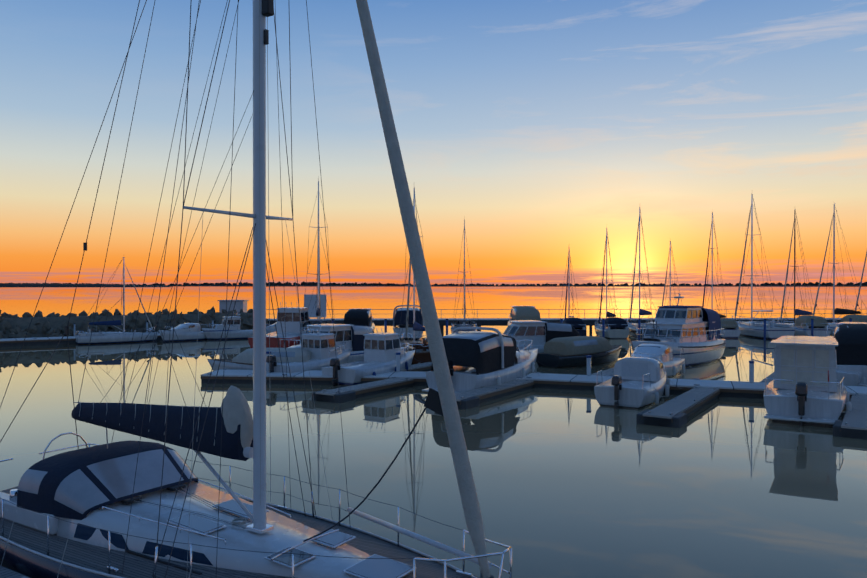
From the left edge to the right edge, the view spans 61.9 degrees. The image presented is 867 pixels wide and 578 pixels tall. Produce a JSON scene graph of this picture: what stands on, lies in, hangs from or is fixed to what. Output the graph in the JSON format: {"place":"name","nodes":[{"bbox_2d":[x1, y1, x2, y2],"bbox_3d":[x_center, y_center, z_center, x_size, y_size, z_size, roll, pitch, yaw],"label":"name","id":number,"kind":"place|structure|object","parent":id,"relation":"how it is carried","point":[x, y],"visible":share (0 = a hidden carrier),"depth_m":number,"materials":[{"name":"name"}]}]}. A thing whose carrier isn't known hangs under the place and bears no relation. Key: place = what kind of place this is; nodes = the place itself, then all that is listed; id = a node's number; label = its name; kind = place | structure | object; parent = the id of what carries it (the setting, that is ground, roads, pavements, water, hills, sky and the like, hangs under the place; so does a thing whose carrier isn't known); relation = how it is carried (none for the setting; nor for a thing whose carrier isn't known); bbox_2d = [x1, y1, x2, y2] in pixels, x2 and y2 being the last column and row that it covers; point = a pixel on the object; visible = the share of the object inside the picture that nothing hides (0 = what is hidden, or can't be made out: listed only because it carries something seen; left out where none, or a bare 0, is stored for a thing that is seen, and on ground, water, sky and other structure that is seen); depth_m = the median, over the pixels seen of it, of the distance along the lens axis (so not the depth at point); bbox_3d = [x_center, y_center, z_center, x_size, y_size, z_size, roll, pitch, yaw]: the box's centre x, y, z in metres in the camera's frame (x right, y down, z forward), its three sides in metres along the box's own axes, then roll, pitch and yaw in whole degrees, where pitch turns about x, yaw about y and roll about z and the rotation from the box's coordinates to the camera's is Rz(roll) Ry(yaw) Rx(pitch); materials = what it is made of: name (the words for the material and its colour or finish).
{"place":"outdoors","nodes":[
{"label":"outdoors","id":0,"kind":"place"},
{"bbox_2d":[0,282,168,286],"bbox_3d":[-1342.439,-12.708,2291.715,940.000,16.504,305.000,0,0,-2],"label":"headland","id":1,"kind":"structure","parent":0,"point":[11,284],"depth_m":2168.04,"materials":[{"name":"plant"}]},
{"bbox_2d":[73,320,213,336],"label":"mooring posts","id":2,"kind":"object","parent":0,"point":[146,326],"visible":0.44,"depth_m":66.28,"materials":[{"name":"grey wood"}]},
{"bbox_2d":[0,286,866,577],"bbox_3d":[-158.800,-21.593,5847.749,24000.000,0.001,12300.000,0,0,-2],"label":"water","id":3,"kind":"structure","parent":0,"point":[576,482],"depth_m":21.80,"materials":[{"name":"blue liquid"}]},
{"bbox_2d":[0,566,29,577],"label":"jetty","id":4,"kind":"object","parent":3,"relation":"on","point":[6,572],"visible":1,"depth_m":10.11,"materials":[{"name":"grey wood"}]},
{"bbox_2d":[0,333,162,346],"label":"dock","id":5,"kind":"object","parent":3,"relation":"on","point":[33,341],"visible":0.15,"depth_m":60.33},
{"bbox_2d":[75,257,157,344],"bbox_3d":[-27.393,0.978,62.879,6.604,7.938,2.298,0,0,-33],"label":"yacht","id":6,"kind":"object","parent":3,"relation":"on","point":[110,337],"visible":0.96,"depth_m":62.38,"materials":[{"name":"white plastic"}]},
{"bbox_2d":[0,306,267,338],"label":"breakwater","id":7,"kind":"object","parent":3,"relation":"on","point":[53,324],"visible":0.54,"depth_m":67.34,"materials":[{"name":"grey stone"}]},
{"bbox_2d":[218,300,248,312],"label":"pier hut","id":8,"kind":"object","parent":7,"relation":"on","point":[240,304],"visible":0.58,"depth_m":79.38,"materials":[{"name":"white"}]},
{"bbox_2d":[158,323,214,341],"bbox_3d":[-22.154,4.056,65.580,2.000,1.976,6.231,0,0,37],"label":"boat","id":9,"kind":"object","parent":3,"relation":"on","point":[186,331],"visible":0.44,"depth_m":64.51,"materials":[{"name":"white plastic"}]},
{"bbox_2d":[202,312,268,339],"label":"boat","id":10,"kind":"object","parent":3,"relation":"on","point":[234,332],"visible":0.6,"depth_m":66.44,"materials":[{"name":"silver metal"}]},
{"bbox_2d":[0,0,511,577],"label":"yacht","id":11,"kind":"object","parent":3,"relation":"on","point":[130,510],"visible":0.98,"depth_m":10.35,"materials":[{"name":"white plastic"}]},
{"bbox_2d":[207,348,310,370],"bbox_3d":[-9.469,4.224,40.245,6.428,1.870,2.271,0,0,4],"label":"launch","id":12,"kind":"object","parent":3,"relation":"on","point":[243,360],"visible":0.35,"depth_m":39.50,"materials":[{"name":"white plastic"}]},
{"bbox_2d":[266,322,276,332],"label":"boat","id":13,"kind":"object","parent":3,"relation":"on","point":[273,328],"visible":0.06,"depth_m":69.03,"materials":[{"name":"white plastic"}]},
{"bbox_2d":[248,297,311,347],"bbox_3d":[-11.691,2.846,59.600,3.500,4.451,9.900,0,0,10],"label":"motorboat","id":14,"kind":"object","parent":3,"relation":"on","point":[290,320],"visible":0.69,"depth_m":58.88,"materials":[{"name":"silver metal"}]},
{"bbox_2d":[266,324,351,372],"bbox_3d":[-6.828,3.543,40.860,2.804,3.227,7.614,0,0,31],"label":"fishing boat","id":15,"kind":"object","parent":3,"relation":"on","point":[320,346],"visible":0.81,"depth_m":40.19,"materials":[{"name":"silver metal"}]},
{"bbox_2d":[299,176,334,339],"bbox_3d":[-9.862,-2.335,61.846,3.298,14.900,10.318,0,0,-8],"label":"yacht","id":16,"kind":"object","parent":3,"relation":"on","point":[319,320],"visible":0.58,"depth_m":62.32,"materials":[{"name":"white plastic"}]},
{"bbox_2d":[271,324,374,362],"bbox_3d":[-6.262,3.643,43.070,3.391,3.007,9.928,0,0,32],"label":"cruiser","id":17,"kind":"object","parent":3,"relation":"on","point":[352,337],"visible":0.33,"depth_m":43.37,"materials":[{"name":"white plastic"}]},
{"bbox_2d":[344,308,374,330],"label":"motorboat","id":18,"kind":"object","parent":3,"relation":"on","point":[358,316],"visible":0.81,"depth_m":67.92,"materials":[{"name":"black fabric"}]},
{"bbox_2d":[201,351,523,385],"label":"walkway","id":19,"kind":"structure","parent":3,"relation":"on","point":[246,376],"depth_m":36.44,"materials":[{"name":"concrete"}]},
{"bbox_2d":[312,377,413,402],"bbox_3d":[-3.025,4.749,33.297,1.500,0.785,6.040,0,0,32],"label":"finger","id":20,"kind":"object","parent":3,"relation":"on","point":[350,393],"visible":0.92,"depth_m":32.32},
{"bbox_2d":[321,328,424,385],"bbox_3d":[-2.708,3.469,38.838,2.902,3.393,8.014,0,0,31],"label":"fishing boat","id":21,"kind":"object","parent":3,"relation":"on","point":[381,349],"visible":0.85,"depth_m":38.30,"materials":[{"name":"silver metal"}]},
{"bbox_2d":[393,305,423,338],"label":"motorboat","id":22,"kind":"object","parent":3,"relation":"on","point":[398,316],"visible":0.54,"depth_m":67.35,"materials":[{"name":"blue fabric"}]},
{"bbox_2d":[399,187,431,364],"bbox_3d":[-1.177,-0.986,47.558,2.698,12.195,8.770,0,0,-12],"label":"sailboat","id":23,"kind":"object","parent":3,"relation":"on","point":[422,352],"visible":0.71,"depth_m":47.21,"materials":[{"name":"white plastic"}]},
{"bbox_2d":[400,362,431,371],"bbox_3d":[-0.502,4.709,42.008,1.500,0.785,9.040,0,0,32],"label":"finger","id":24,"kind":"object","parent":3,"relation":"on","point":[423,367],"visible":0.23,"depth_m":41.03},
{"bbox_2d":[451,219,476,333],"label":"yacht","id":25,"kind":"object","parent":3,"relation":"on","point":[464,322],"visible":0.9,"depth_m":69.76,"materials":[{"name":"white plastic"}]},
{"bbox_2d":[422,327,545,392],"bbox_3d":[3.417,3.490,36.376,3.489,3.373,10.301,0,0,32],"label":"motorboat","id":26,"kind":"object","parent":3,"relation":"on","point":[476,359],"visible":0.67,"depth_m":33.24,"materials":[{"name":"white plastic"}]},
{"bbox_2d":[455,379,533,408],"bbox_3d":[2.526,4.753,32.233,1.500,0.785,7.040,0,0,32],"label":"finger","id":27,"kind":"object","parent":3,"relation":"on","point":[468,399],"visible":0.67,"depth_m":31.53},
{"bbox_2d":[516,340,523,349],"bbox_3d":[3.628,4.035,43.063,2.804,2.222,7.814,0,0,32],"label":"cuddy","id":28,"kind":"object","parent":3,"relation":"on","point":[520,347],"visible":0.12,"depth_m":44.53,"materials":[{"name":"white plastic"}]},
{"bbox_2d":[508,306,540,324],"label":"motorboat","id":29,"kind":"object","parent":3,"relation":"on","point":[525,313],"visible":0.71,"depth_m":68.03,"materials":[{"name":"beige fabric"}]},
{"bbox_2d":[479,320,579,352],"bbox_3d":[6.223,3.642,49.125,9.425,2.955,2.800,0,0,-17],"label":"hardtop cruiser","id":30,"kind":"object","parent":3,"relation":"on","point":[539,334],"visible":0.48,"depth_m":48.37,"materials":[{"name":"white plastic"}]},
{"bbox_2d":[266,309,866,331],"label":"pier","id":31,"kind":"structure","parent":3,"relation":"in","point":[589,322],"depth_m":77.93,"materials":[{"name":"concrete"}]},
{"bbox_2d":[304,294,325,318],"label":"sign board","id":32,"kind":"object","parent":31,"relation":"on","point":[311,309],"visible":0.73,"depth_m":78.09,"materials":[{"name":"white"}]},
{"bbox_2d":[559,249,586,335],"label":"yacht","id":33,"kind":"object","parent":3,"relation":"on","point":[578,324],"visible":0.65,"depth_m":69.32,"materials":[{"name":"white plastic"}]},
{"bbox_2d":[536,336,621,367],"bbox_3d":[9.787,4.072,46.197,7.500,2.120,2.471,0,0,-40],"label":"covered boat","id":34,"kind":"object","parent":3,"relation":"on","point":[565,352],"visible":0.79,"depth_m":44.40,"materials":[{"name":"fabric"}]},
{"bbox_2d":[331,318,851,339],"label":"mooring piles","id":35,"kind":"object","parent":3,"relation":"on","point":[639,319],"visible":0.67,"depth_m":65.44,"materials":[{"name":"black wood"}]},
{"bbox_2d":[591,368,613,375],"bbox_3d":[10.819,4.715,40.631,1.500,0.785,10.040,0,0,32],"label":"finger","id":36,"kind":"object","parent":3,"relation":"on","point":[609,372],"visible":0.1,"depth_m":37.63},
{"bbox_2d":[594,228,629,338],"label":"yacht","id":37,"kind":"object","parent":3,"relation":"on","point":[616,327],"visible":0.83,"depth_m":68.51,"materials":[{"name":"white plastic"}]},
{"bbox_2d":[594,357,680,408],"bbox_3d":[9.456,4.110,32.030,2.804,2.174,7.614,0,0,31],"label":"cuddy boat","id":38,"kind":"object","parent":3,"relation":"on","point":[636,382],"visible":0.94,"depth_m":30.18,"materials":[{"name":"white plastic"}]},
{"bbox_2d":[627,207,656,337],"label":"yacht","id":39,"kind":"object","parent":3,"relation":"on","point":[632,328],"visible":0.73,"depth_m":71.63,"materials":[{"name":"white plastic"}]},
{"bbox_2d":[631,343,689,377],"bbox_3d":[12.026,4.078,39.118,2.804,2.174,7.614,0,0,32],"label":"motorboat","id":40,"kind":"object","parent":3,"relation":"on","point":[673,366],"visible":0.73,"depth_m":38.74,"materials":[{"name":"white plastic"}]},
{"bbox_2d":[662,241,681,305],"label":"yacht","id":41,"kind":"object","parent":3,"relation":"on","point":[670,297],"visible":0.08,"depth_m":71.91,"materials":[{"name":"grey metal"}]},
{"bbox_2d":[636,386,719,427],"bbox_3d":[10.083,4.768,28.940,1.500,0.785,8.240,0,0,32],"label":"finger","id":42,"kind":"object","parent":3,"relation":"on","point":[676,412],"visible":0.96,"depth_m":27.10,"materials":[{"name":"concrete"},{"name":"brown wood"}]},
{"bbox_2d":[631,293,725,366],"bbox_3d":[14.901,2.859,45.452,3.691,5.153,10.700,0,0,41],"label":"motorboat","id":43,"kind":"object","parent":3,"relation":"on","point":[694,333],"visible":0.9,"depth_m":45.12,"materials":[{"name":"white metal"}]},
{"bbox_2d":[521,355,866,400],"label":"walkway","id":44,"kind":"structure","parent":3,"relation":"on","point":[751,388],"depth_m":33.73,"materials":[{"name":"concrete"}]},
{"bbox_2d":[702,213,740,337],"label":"yacht","id":45,"kind":"object","parent":3,"relation":"on","point":[730,329],"visible":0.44,"depth_m":69.15,"materials":[{"name":"white plastic"}]},
{"bbox_2d":[732,194,794,339],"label":"yacht","id":46,"kind":"object","parent":3,"relation":"on","point":[774,329],"visible":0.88,"depth_m":69.67,"materials":[{"name":"white plastic"}]},
{"bbox_2d":[761,372,773,382],"bbox_3d":[18.395,4.728,37.936,1.500,0.785,10.040,0,0,32],"label":"finger","id":47,"kind":"object","parent":3,"relation":"on","point":[770,376],"visible":0.06,"depth_m":35.61},
{"bbox_2d":[778,209,830,336],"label":"yacht","id":48,"kind":"object","parent":3,"relation":"on","point":[802,325],"visible":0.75,"depth_m":69.14,"materials":[{"name":"white plastic"}]},
{"bbox_2d":[763,336,858,425],"bbox_3d":[15.388,3.595,29.250,3.293,3.229,9.328,0,0,29],"label":"cabin boat","id":49,"kind":"object","parent":3,"relation":"on","point":[804,386],"visible":0.96,"depth_m":27.24,"materials":[{"name":"white plastic"}]},
{"bbox_2d":[813,204,866,335],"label":"yacht","id":50,"kind":"object","parent":3,"relation":"on","point":[853,316],"visible":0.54,"depth_m":72.01,"materials":[{"name":"white plastic"}]},
{"bbox_2d":[833,393,866,438],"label":"finger","id":51,"kind":"object","parent":3,"relation":"on","point":[852,423],"visible":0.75,"depth_m":24.26},
{"bbox_2d":[834,322,866,386],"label":"cruiser","id":52,"kind":"object","parent":3,"relation":"on","point":[851,347],"visible":0.71,"depth_m":35.53,"materials":[{"name":"black fabric"}]},
{"bbox_2d":[855,252,866,314],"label":"yacht","id":53,"kind":"object","parent":3,"relation":"on","point":[860,284],"visible":0.21,"depth_m":74.66,"materials":[{"name":"grey metal"}]},
{"bbox_2d":[0,0,866,284],"label":"sky","id":54,"kind":"structure","parent":0,"point":[545,127],"materials":[{"name":"blue"}]},
{"bbox_2d":[135,281,866,286],"bbox_3d":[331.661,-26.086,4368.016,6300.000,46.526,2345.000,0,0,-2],"label":"shore","id":55,"kind":"structure","parent":0,"point":[379,284],"depth_m":4156.66,"materials":[{"name":"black plant"}]}
]}

